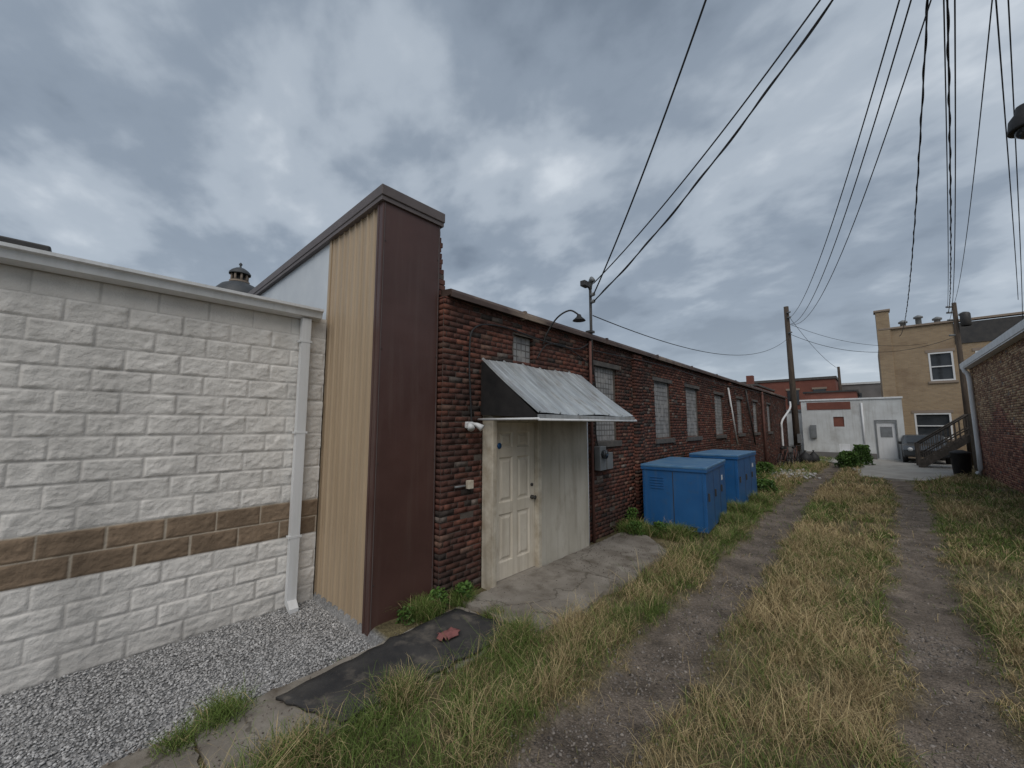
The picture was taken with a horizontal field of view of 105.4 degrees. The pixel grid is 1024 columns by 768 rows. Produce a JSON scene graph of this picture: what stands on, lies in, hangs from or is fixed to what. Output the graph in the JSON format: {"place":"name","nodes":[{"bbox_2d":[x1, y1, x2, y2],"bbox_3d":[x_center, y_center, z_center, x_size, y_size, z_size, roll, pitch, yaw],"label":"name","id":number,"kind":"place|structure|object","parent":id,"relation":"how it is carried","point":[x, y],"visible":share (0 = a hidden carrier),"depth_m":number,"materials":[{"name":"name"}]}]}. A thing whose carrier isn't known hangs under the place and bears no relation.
{"place":"outdoors","nodes":[
{"label":"outdoors","id":0,"kind":"place"},
{"bbox_2d":[0,235,51,251],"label":"rooftop air unit","id":1,"kind":"object","parent":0,"point":[24,243],"visible":0.11,"depth_m":4.50,"materials":[{"name":"metal"}]},
{"bbox_2d":[0,597,375,767],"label":"gravel","id":2,"kind":"structure","parent":0,"point":[12,711],"depth_m":3.13,"materials":[{"name":"gravel"}]},
{"bbox_2d":[216,263,254,292],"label":"church dome","id":3,"kind":"structure","parent":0,"point":[240,276],"depth_m":56.97,"materials":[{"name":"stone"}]},
{"bbox_2d":[0,463,1023,767],"bbox_3d":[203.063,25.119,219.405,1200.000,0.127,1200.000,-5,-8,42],"label":"ground","id":4,"kind":"structure","parent":0,"point":[918,589],"depth_m":3.19,"materials":[{"name":"gravel"}]},
{"bbox_2d":[0,263,326,696],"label":"split face wall","id":5,"kind":"structure","parent":4,"relation":"on","point":[146,445],"depth_m":3.66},
{"bbox_2d":[0,241,323,321],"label":"roof gutter","id":6,"kind":"object","parent":5,"relation":"attached to","point":[31,258],"visible":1,"depth_m":3.68,"materials":[{"name":"metal"}]},
{"bbox_2d":[142,714,221,767],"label":"grass tuft","id":7,"kind":"object","parent":4,"relation":"on","point":[178,736],"visible":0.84,"depth_m":2.44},
{"bbox_2d":[161,671,270,745],"bbox_3d":[-1.982,2.224,2.682,0.630,0.197,0.691,-2,-6,15],"label":"grass tuft","id":8,"kind":"object","parent":4,"relation":"on","point":[217,710],"visible":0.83,"depth_m":2.65,"materials":[{"name":"plant"}]},
{"bbox_2d":[226,693,365,767],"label":"grass tuft","id":9,"kind":"object","parent":4,"relation":"on","point":[301,748],"visible":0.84,"depth_m":2.33,"materials":[{"name":"plant"}]},
{"bbox_2d":[284,318,311,600],"bbox_3d":[-2.536,0.829,4.634,0.080,3.280,0.100,-5,-8,42],"label":"downspout","id":10,"kind":"object","parent":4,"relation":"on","point":[297,474],"visible":1,"depth_m":4.59,"materials":[{"name":"white metal"}]},
{"bbox_2d":[284,599,298,614],"bbox_3d":[-2.505,2.517,4.428,0.165,0.120,0.096,-5,-8,42],"label":"downspout foot","id":11,"kind":"object","parent":10,"relation":"attached to","point":[291,606],"visible":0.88,"depth_m":4.39},
{"bbox_2d":[248,184,444,623],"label":"metal clad parapet wall","id":12,"kind":"structure","parent":4,"relation":"on","point":[341,555],"depth_m":4.59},
{"bbox_2d":[313,241,333,593],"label":"tan corner trim","id":13,"kind":"structure","parent":12,"relation":"attached to","point":[323,407],"depth_m":4.98,"materials":[{"name":"metal"}]},
{"bbox_2d":[362,203,379,633],"bbox_3d":[-1.475,0.243,4.126,0.039,4.580,0.038,-5,-8,42],"label":"corner trim edge","id":14,"kind":"object","parent":12,"relation":"attached to","point":[369,450],"visible":0.35,"depth_m":4.09,"materials":[{"name":"brown metal"}]},
{"bbox_2d":[364,201,439,635],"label":"brown corner cladding","id":15,"kind":"structure","parent":12,"relation":"attached to","point":[403,494],"depth_m":4.29,"materials":[{"name":"metal"}]},
{"bbox_2d":[370,201,385,628],"bbox_3d":[-1.395,0.236,4.062,0.004,4.580,0.006,-5,-8,42],"label":"seam","id":16,"kind":"object","parent":15,"relation":"attached to","point":[377,419],"visible":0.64,"depth_m":4.04,"materials":[{"name":"metal"}]},
{"bbox_2d":[432,226,439,575],"bbox_3d":[-0.900,0.292,4.597,0.004,4.580,0.006,-5,-8,42],"label":"seam","id":17,"kind":"object","parent":15,"relation":"attached to","point":[435,412],"visible":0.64,"depth_m":4.59,"materials":[{"name":"metal"}]},
{"bbox_2d":[100,532,668,767],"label":"concrete walkway","id":18,"kind":"structure","parent":4,"relation":"on","point":[522,595],"depth_m":4.22,"materials":[{"name":"concrete"}]},
{"bbox_2d":[94,534,666,767],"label":"walkway debris","id":19,"kind":"object","parent":18,"relation":"on","point":[153,754],"visible":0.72,"depth_m":3.16,"materials":[{"name":"stone"}]},
{"bbox_2d":[276,608,512,723],"bbox_3d":[-0.843,2.307,3.332,0.786,0.056,1.932,-5,-8,42],"label":"rubber mat","id":20,"kind":"object","parent":18,"relation":"on","point":[419,643],"visible":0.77,"depth_m":3.22,"materials":[{"name":"rubber"}]},
{"bbox_2d":[437,627,460,640],"bbox_3d":[-0.586,2.297,3.604,0.173,0.040,0.245,-5,-8,42],"label":"brick","id":21,"kind":"object","parent":20,"relation":"on","point":[450,632],"visible":0.99,"depth_m":3.58,"materials":[{"name":"brick"}]},
{"bbox_2d":[346,657,453,746],"bbox_3d":[-0.828,2.197,2.850,0.920,0.226,0.838,-5,-8,42],"label":"grass tuft","id":22,"kind":"object","parent":4,"relation":"on","point":[406,686],"visible":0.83,"depth_m":2.81,"materials":[{"name":"plant"}]},
{"bbox_2d":[395,603,415,625],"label":"weed plant","id":23,"kind":"object","parent":4,"relation":"on","point":[405,615],"visible":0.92,"depth_m":3.94,"materials":[{"name":"green plant"}]},
{"bbox_2d":[385,588,452,625],"bbox_3d":[-0.946,2.302,4.056,0.818,0.268,0.832,-5,-8,42],"label":"grass tuft","id":24,"kind":"object","parent":4,"relation":"on","point":[425,612],"visible":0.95,"depth_m":4.02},
{"bbox_2d":[425,586,450,613],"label":"weed plant","id":25,"kind":"object","parent":4,"relation":"on","point":[437,594],"visible":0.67,"depth_m":4.20,"materials":[{"name":"green plant"}]},
{"bbox_2d":[453,580,473,605],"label":"weed plant","id":26,"kind":"object","parent":4,"relation":"on","point":[463,586],"visible":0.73,"depth_m":4.40,"materials":[{"name":"green plant"}]},
{"bbox_2d":[446,581,482,608],"bbox_3d":[-0.575,2.369,4.424,0.748,0.214,0.626,-5,-8,42],"label":"grass tuft","id":27,"kind":"object","parent":4,"relation":"on","point":[459,601],"visible":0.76,"depth_m":4.34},
{"bbox_2d":[481,416,496,589],"bbox_3d":[-0.285,1.476,4.900,0.195,2.128,0.075,-5,-8,42],"label":"door jamb","id":28,"kind":"object","parent":4,"relation":"on","point":[489,511],"depth_m":4.86,"materials":[{"name":"paint"}]},
{"bbox_2d":[496,422,534,581],"bbox_3d":[0.038,1.508,5.216,0.001,1.980,0.820,-5,-8,42],"label":"door slab","id":29,"kind":"structure","parent":28,"relation":"attached to","point":[511,567],"depth_m":5.24,"materials":[{"name":"paint"}]},
{"bbox_2d":[499,431,529,563],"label":"door panels","id":30,"kind":"object","parent":29,"relation":"attached to","point":[506,519],"visible":1,"depth_m":5.21,"materials":[{"name":"paint"}]},
{"bbox_2d":[471,598,510,620],"bbox_3d":[-0.196,2.381,4.087,0.513,0.118,0.491,-5,-8,42],"label":"grass tuft","id":31,"kind":"object","parent":4,"relation":"on","point":[489,615],"visible":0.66,"depth_m":4.08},
{"bbox_2d":[496,566,539,586],"bbox_3d":[0.034,2.533,5.112,0.210,0.070,0.828,-5,-8,42],"label":"threshold","id":32,"kind":"object","parent":4,"relation":"on","point":[514,576],"visible":0.34,"depth_m":5.05,"materials":[{"name":"concrete"}]},
{"bbox_2d":[486,604,553,651],"bbox_3d":[0.074,2.287,3.734,0.791,0.232,0.877,-3,-7,23],"label":"grass tuft","id":33,"kind":"object","parent":4,"relation":"on","point":[520,628],"visible":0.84,"depth_m":3.64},
{"bbox_2d":[528,421,541,567],"bbox_3d":[0.326,1.546,5.560,0.195,2.128,0.070,-5,-8,42],"label":"door jamb","id":34,"kind":"object","parent":4,"relation":"on","point":[538,494],"depth_m":5.49,"materials":[{"name":"paint"}]},
{"bbox_2d":[541,418,588,565],"bbox_3d":[0.780,1.639,6.073,0.160,2.210,1.260,-5,-8,42],"label":"stucco panel","id":35,"kind":"object","parent":4,"relation":"on","point":[565,510],"visible":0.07,"depth_m":5.98,"materials":[{"name":"paint"}]},
{"bbox_2d":[433,295,788,604],"bbox_3d":[7.666,1.739,13.772,0.118,3.697,25.189,-5,-8,42],"label":"brick face","id":36,"kind":"object","parent":4,"relation":"on","point":[465,411],"visible":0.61,"depth_m":6.05,"materials":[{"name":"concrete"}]},
{"bbox_2d":[513,335,529,362],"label":"glass block panel","id":37,"kind":"structure","parent":36,"relation":"attached to","point":[521,349],"depth_m":5.81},
{"bbox_2d":[468,324,587,421],"bbox_3d":[0.413,-0.113,5.909,0.032,1.461,2.816,-5,-8,42],"label":"wall cable","id":38,"kind":"object","parent":36,"relation":"attached to","point":[475,327],"depth_m":5.02,"materials":[{"name":"rubber"}]},
{"bbox_2d":[478,358,636,421],"bbox_3d":[0.760,0.115,5.569,1.004,0.842,2.447,-5,-8,42],"label":"metal awning","id":39,"kind":"object","parent":36,"relation":"attached to","point":[518,390],"visible":1,"depth_m":5.04,"materials":[{"name":"silver metal"}]},
{"bbox_2d":[589,341,595,542],"bbox_3d":[1.408,0.972,6.860,0.052,3.500,0.051,-5,-8,42],"label":"rust conduit","id":40,"kind":"object","parent":36,"relation":"attached to","point":[592,456],"visible":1,"depth_m":6.80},
{"bbox_2d":[594,446,612,470],"bbox_3d":[1.696,1.334,7.048,0.180,0.420,0.500,-5,-8,42],"label":"electric meter","id":41,"kind":"object","parent":36,"relation":"attached to","point":[603,457],"visible":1,"depth_m":6.90,"materials":[{"name":"grey metal"}]},
{"bbox_2d":[594,366,614,440],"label":"glass block panel","id":42,"kind":"structure","parent":36,"relation":"attached to","point":[604,386],"depth_m":7.53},
{"bbox_2d":[439,289,786,398],"bbox_3d":[7.623,-0.149,14.079,0.490,0.160,25.190,-5,-8,42],"label":"roof edge","id":43,"kind":"object","parent":36,"relation":"on","point":[468,298],"visible":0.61,"depth_m":6.38,"materials":[{"name":"metal"}]},
{"bbox_2d":[580,276,594,374],"bbox_3d":[1.381,-1.075,6.991,0.213,1.799,0.340,-5,-8,42],"label":"electric service mast","id":44,"kind":"object","parent":43,"relation":"attached to","point":[586,284],"visible":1,"depth_m":7.06,"materials":[{"name":"metal"}]},
{"bbox_2d":[593,0,706,293],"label":"power line","id":45,"kind":"object","parent":44,"relation":"attached to","point":[690,43],"visible":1,"depth_m":5.13,"materials":[{"name":"rubber"}]},
{"bbox_2d":[593,0,820,283],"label":"power line","id":46,"kind":"object","parent":44,"relation":"attached to","point":[796,32],"visible":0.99,"depth_m":4.94,"materials":[{"name":"rubber"}]},
{"bbox_2d":[631,354,645,520],"bbox_3d":[2.698,1.174,8.310,0.118,3.593,0.399,-5,-8,42],"label":"pilaster","id":47,"kind":"object","parent":36,"relation":"attached to","point":[638,412],"visible":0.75,"depth_m":8.25,"materials":[{"name":"brick"}]},
{"bbox_2d":[654,381,668,437],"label":"glass block panel","id":48,"kind":"structure","parent":36,"relation":"attached to","point":[661,410],"depth_m":9.53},
{"bbox_2d":[685,388,697,435],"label":"glass block panel","id":49,"kind":"structure","parent":36,"relation":"attached to","point":[691,411],"depth_m":11.11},
{"bbox_2d":[714,395,722,434],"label":"glass block panel","id":50,"kind":"structure","parent":36,"relation":"attached to","point":[718,413],"depth_m":13.04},
{"bbox_2d":[728,383,735,449],"bbox_3d":[7.842,1.761,13.874,0.117,3.594,0.399,-5,-8,42],"label":"pilaster","id":51,"kind":"object","parent":36,"relation":"attached to","point":[733,441],"visible":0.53,"depth_m":13.83,"materials":[{"name":"brick"}]},
{"bbox_2d":[608,517,657,537],"bbox_3d":[2.316,2.622,7.269,1.085,0.305,1.335,-5,-8,42],"label":"grass tuft","id":52,"kind":"object","parent":4,"relation":"on","point":[625,529],"visible":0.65,"depth_m":7.14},
{"bbox_2d":[651,518,709,541],"bbox_3d":[2.957,2.591,6.944,1.278,0.298,1.191,-5,-8,42],"label":"grass tuft","id":53,"kind":"object","parent":4,"relation":"on","point":[677,530],"visible":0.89,"depth_m":6.84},
{"bbox_2d":[640,457,726,537],"bbox_3d":[3.652,2.243,8.136,1.195,1.240,2.150,-4,-7,36],"label":"blue metal storage box","id":54,"kind":"object","parent":4,"relation":"on","point":[690,491],"visible":0.99,"depth_m":7.36,"materials":[{"name":"paint"}]},
{"bbox_2d":[689,449,756,505],"bbox_3d":[5.614,2.441,10.261,1.105,1.290,2.150,-5,-8,41],"label":"blue metal storage box","id":55,"kind":"object","parent":4,"relation":"on","point":[740,475],"visible":0.45,"depth_m":9.51,"materials":[{"name":"paint"}]},
{"bbox_2d":[717,509,753,529],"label":"grass tuft","id":56,"kind":"object","parent":4,"relation":"on","point":[730,517],"visible":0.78,"depth_m":7.70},
{"bbox_2d":[726,499,764,515],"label":"grass tuft","id":57,"kind":"object","parent":4,"relation":"on","point":[740,507],"visible":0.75,"depth_m":8.65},
{"bbox_2d":[747,491,775,505],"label":"grass tuft","id":58,"kind":"object","parent":4,"relation":"on","point":[755,496],"visible":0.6,"depth_m":9.70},
{"bbox_2d":[761,392,767,461],"bbox_3d":[11.414,2.105,17.638,0.090,3.500,0.087,-5,-8,42],"label":"downpipe","id":59,"kind":"object","parent":4,"relation":"on","point":[764,430],"visible":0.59,"depth_m":17.63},
{"bbox_2d":[756,461,775,474],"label":"weed plant","id":60,"kind":"object","parent":4,"relation":"on","point":[764,466],"visible":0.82,"depth_m":15.52,"materials":[{"name":"green plant"}]},
{"bbox_2d":[757,478,782,493],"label":"weed plant","id":61,"kind":"object","parent":4,"relation":"on","point":[763,482],"visible":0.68,"depth_m":11.26,"materials":[{"name":"green plant"}]},
{"bbox_2d":[784,306,801,450],"bbox_3d":[16.098,-0.073,22.266,0.333,9.002,0.595,-1,-6,11],"label":"utility pole","id":62,"kind":"object","parent":4,"relation":"on","point":[797,437],"visible":0.94,"depth_m":22.31,"materials":[{"name":"brown wood"}]},
{"bbox_2d":[795,0,899,311],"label":"power line","id":63,"kind":"object","parent":62,"relation":"attached to","point":[862,126],"visible":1,"depth_m":6.73,"materials":[{"name":"rubber"}]},
{"bbox_2d":[792,0,911,323],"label":"power line","id":64,"kind":"object","parent":62,"relation":"attached to","point":[870,133],"visible":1,"depth_m":6.68,"materials":[{"name":"rubber"}]},
{"bbox_2d":[798,0,931,323],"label":"power line","id":65,"kind":"object","parent":62,"relation":"attached to","point":[885,135],"visible":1,"depth_m":6.58,"materials":[{"name":"rubber"}]},
{"bbox_2d":[786,409,803,451],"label":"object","id":66,"kind":"structure","parent":4,"relation":"on","point":[790,429],"depth_m":26.88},
{"bbox_2d":[797,450,819,462],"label":"trash bags","id":67,"kind":"object","parent":4,"relation":"on","point":[813,457],"visible":0.77,"depth_m":20.30,"materials":[{"name":"black paint"}]},
{"bbox_2d":[834,450,865,467],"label":"bush","id":68,"kind":"object","parent":4,"relation":"on","point":[847,458],"visible":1,"depth_m":18.28,"materials":[{"name":"green plant"}]},
{"bbox_2d":[852,444,875,464],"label":"bush","id":69,"kind":"object","parent":4,"relation":"on","point":[862,450],"visible":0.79,"depth_m":19.38,"materials":[{"name":"green plant"}]},
{"bbox_2d":[833,421,898,458],"bbox_3d":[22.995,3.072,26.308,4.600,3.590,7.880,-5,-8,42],"label":"door frame","id":70,"kind":"object","parent":4,"relation":"on","point":[877,437],"visible":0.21,"depth_m":22.37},
{"bbox_2d":[805,391,858,399],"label":"storey wall","id":71,"kind":"structure","parent":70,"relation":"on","point":[832,395],"depth_m":25.24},
{"bbox_2d":[799,396,902,401],"bbox_3d":[20.328,0.924,23.617,4.700,0.100,0.360,-5,-8,42],"label":"parapet cap","id":72,"kind":"object","parent":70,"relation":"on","point":[852,398],"visible":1,"depth_m":23.33,"materials":[{"name":"white metal"}]},
{"bbox_2d":[914,414,977,470],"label":"wooden staircase","id":73,"kind":"structure","parent":4,"relation":"on","point":[966,438],"depth_m":17.99,"materials":[{"name":"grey wood"}]},
{"bbox_2d":[878,315,1023,396],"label":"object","id":74,"kind":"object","parent":4,"relation":"on","point":[879,363],"visible":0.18,"depth_m":31.41,"materials":[{"name":"beige brick"}]},
{"bbox_2d":[875,311,896,396],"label":"corner pier","id":75,"kind":"structure","parent":74,"relation":"attached to","point":[888,380],"depth_m":24.65,"materials":[{"name":"beige brick"}]},
{"bbox_2d":[900,0,928,335],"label":"power line","id":76,"kind":"object","parent":75,"relation":"attached to","point":[923,67],"visible":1,"depth_m":6.75,"materials":[{"name":"rubber"}]},
{"bbox_2d":[878,311,1023,330],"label":"flat roof edge","id":77,"kind":"object","parent":74,"relation":"on","point":[982,317],"visible":0.74,"depth_m":22.32,"materials":[{"name":"stone"}]},
{"bbox_2d":[945,302,973,465],"bbox_3d":[22.913,-0.048,19.636,0.397,8.400,0.807,3,-7,-28],"label":"utility pole","id":78,"kind":"object","parent":4,"relation":"on","point":[965,319],"visible":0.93,"depth_m":19.81,"materials":[{"name":"brown wood"}]},
{"bbox_2d":[943,0,948,306],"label":"power line","id":79,"kind":"object","parent":78,"relation":"attached to","point":[946,122],"visible":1,"depth_m":6.40,"materials":[{"name":"rubber"}]},
{"bbox_2d":[946,0,951,312],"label":"power line","id":80,"kind":"object","parent":78,"relation":"attached to","point":[948,60],"visible":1,"depth_m":6.20,"materials":[{"name":"rubber"}]},
{"bbox_2d":[949,0,955,319],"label":"power line","id":81,"kind":"object","parent":78,"relation":"attached to","point":[955,128],"visible":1,"depth_m":5.93,"materials":[{"name":"rubber"}]},
{"bbox_2d":[953,0,992,305],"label":"power line","id":82,"kind":"object","parent":78,"relation":"attached to","point":[979,123],"visible":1,"depth_m":6.24,"materials":[{"name":"rubber"}]},
{"bbox_2d":[948,450,971,475],"bbox_3d":[17.950,3.141,15.584,0.612,1.010,0.612,2,-6,-20],"label":"trash can","id":83,"kind":"object","parent":4,"relation":"on","point":[961,463],"visible":0.91,"depth_m":15.42,"materials":[{"name":"black paint"}]},
{"bbox_2d":[970,338,1023,493],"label":"brick face","id":84,"kind":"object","parent":4,"relation":"on","point":[988,426],"visible":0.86,"depth_m":12.66,"materials":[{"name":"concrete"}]},
{"bbox_2d":[961,368,982,475],"bbox_3d":[18.544,1.490,15.695,0.269,4.366,0.240,-5,-8,42],"label":"downspout","id":85,"kind":"object","parent":84,"relation":"attached to","point":[974,421],"visible":0.97,"depth_m":15.63,"materials":[{"name":"white metal"}]},
{"bbox_3d":[4.683,-2.290,1.648,0.298,9.100,0.298,-5,-8,42],"label":"utility pole","id":86,"kind":"object","parent":4,"relation":"on","visible":0},
{"bbox_2d":[594,0,833,300],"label":"power line","id":87,"kind":"object","parent":86,"relation":"attached to","point":[755,106],"visible":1,"depth_m":4.92,"materials":[{"name":"rubber"}]},
{"bbox_2d":[995,0,1018,299],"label":"power line","id":88,"kind":"object","parent":86,"relation":"attached to","point":[997,19],"visible":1,"depth_m":6.14,"materials":[{"name":"rubber"}]},
{"bbox_2d":[1007,0,1022,319],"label":"power line","id":89,"kind":"object","parent":86,"relation":"attached to","point":[1015,139],"visible":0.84,"depth_m":6.12,"materials":[{"name":"rubber"}]},
{"bbox_2d":[1007,103,1023,139],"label":"street lamp","id":90,"kind":"object","parent":86,"relation":"attached to","point":[1015,128],"visible":1,"depth_m":3.08,"materials":[{"name":"metal"}]},
{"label":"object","id":91,"kind":"object","parent":4,"relation":"on","visible":0},
{"bbox_2d":[253,194,443,295],"bbox_3d":[-7.110,-1.435,10.020,16.245,0.049,0.835,-5,-8,42],"label":"coping drip","id":92,"kind":"object","parent":91,"relation":"on","point":[359,216],"visible":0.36,"depth_m":4.87,"materials":[{"name":"metal"}]},
{"bbox_2d":[0,0,1023,382],"label":"sky","id":93,"kind":"structure","parent":0,"point":[189,140],"materials":[{"name":"grey"}]},
{"bbox_2d":[156,453,1023,767],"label":"alley grass","id":94,"kind":"structure","parent":0,"point":[676,571],"depth_m":3.45,"materials":[{"name":"plant"}]},
{"bbox_2d":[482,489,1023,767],"bbox_3d":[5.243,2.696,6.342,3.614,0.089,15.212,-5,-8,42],"label":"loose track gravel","id":95,"kind":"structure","parent":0,"point":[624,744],"depth_m":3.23,"materials":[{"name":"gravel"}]},
{"bbox_2d":[754,378,838,409],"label":"walls","id":96,"kind":"structure","parent":0,"point":[780,388],"depth_m":40.44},
{"bbox_2d":[741,376,837,383],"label":"cornice","id":97,"kind":"structure","parent":96,"relation":"attached to","point":[800,379],"depth_m":40.57,"materials":[{"name":"brick"}]},
{"bbox_2d":[842,383,881,397],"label":"walls","id":98,"kind":"structure","parent":0,"point":[869,390],"depth_m":40.00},
{"bbox_2d":[820,457,957,480],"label":"concrete pavement","id":99,"kind":"structure","parent":0,"point":[898,470],"depth_m":16.98,"materials":[{"name":"concrete"}]},
{"bbox_2d":[801,398,904,460],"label":"front wall","id":100,"kind":"structure","parent":99,"relation":"on","point":[830,437],"depth_m":23.35,"materials":[{"name":"paint"}]},
{"bbox_2d":[807,402,850,409],"bbox_3d":[19.537,1.353,24.118,2.100,0.450,0.028,-5,-8,42],"label":"brick upper band","id":101,"kind":"object","parent":100,"relation":"attached to","point":[827,405],"visible":1,"depth_m":24.10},
{"bbox_2d":[876,423,898,458],"bbox_3d":[21.442,3.228,22.290,0.780,2.040,0.040,-5,-8,42],"label":"door","id":102,"kind":"structure","parent":100,"relation":"attached to","point":[888,448],"depth_m":22.25,"materials":[{"name":"white metal"}]},
{"bbox_2d":[898,434,950,463],"bbox_3d":[22.537,3.518,21.377,1.986,1.468,4.350,-5,-8,42],"label":"parked car","id":103,"kind":"object","parent":99,"relation":"on","point":[907,441],"visible":0.61,"depth_m":20.56,"materials":[{"name":"grey paint"}]},
{"bbox_2d":[892,339,991,457],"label":"front wall","id":104,"kind":"structure","parent":99,"relation":"on","point":[916,390],"depth_m":23.53,"materials":[{"name":"beige brick"}]},
{"bbox_2d":[890,322,954,344],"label":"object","id":105,"kind":"structure","parent":104,"relation":"attached to","point":[934,332],"depth_m":23.69,"materials":[{"name":"beige brick"}]},
{"bbox_2d":[916,414,950,436],"bbox_3d":[25.025,2.485,23.167,1.500,1.500,0.020,-5,-8,42],"label":"window glass","id":106,"kind":"object","parent":104,"relation":"attached to","point":[938,419],"visible":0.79,"depth_m":23.21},
{"bbox_2d":[930,353,953,379],"bbox_3d":[25.467,-1.038,23.129,1.000,1.700,0.020,-5,-8,42],"label":"window glass","id":107,"kind":"object","parent":104,"relation":"attached to","point":[943,359],"visible":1,"depth_m":23.11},
{"bbox_2d":[953,316,1023,342],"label":"siding","id":108,"kind":"object","parent":104,"relation":"attached to","point":[985,330],"visible":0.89,"depth_m":21.97,"materials":[{"name":"metal"}]},
{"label":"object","id":109,"kind":"object","parent":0,"visible":0},
{"bbox_2d":[963,329,1023,369],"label":"soffit","id":110,"kind":"structure","parent":109,"relation":"on","point":[1017,337],"depth_m":11.95,"materials":[{"name":"white metal"}]},
{"bbox_2d":[959,319,1023,368],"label":"white fascia","id":111,"kind":"structure","parent":110,"relation":"on","point":[1010,332],"depth_m":11.60,"materials":[{"name":"metal"}]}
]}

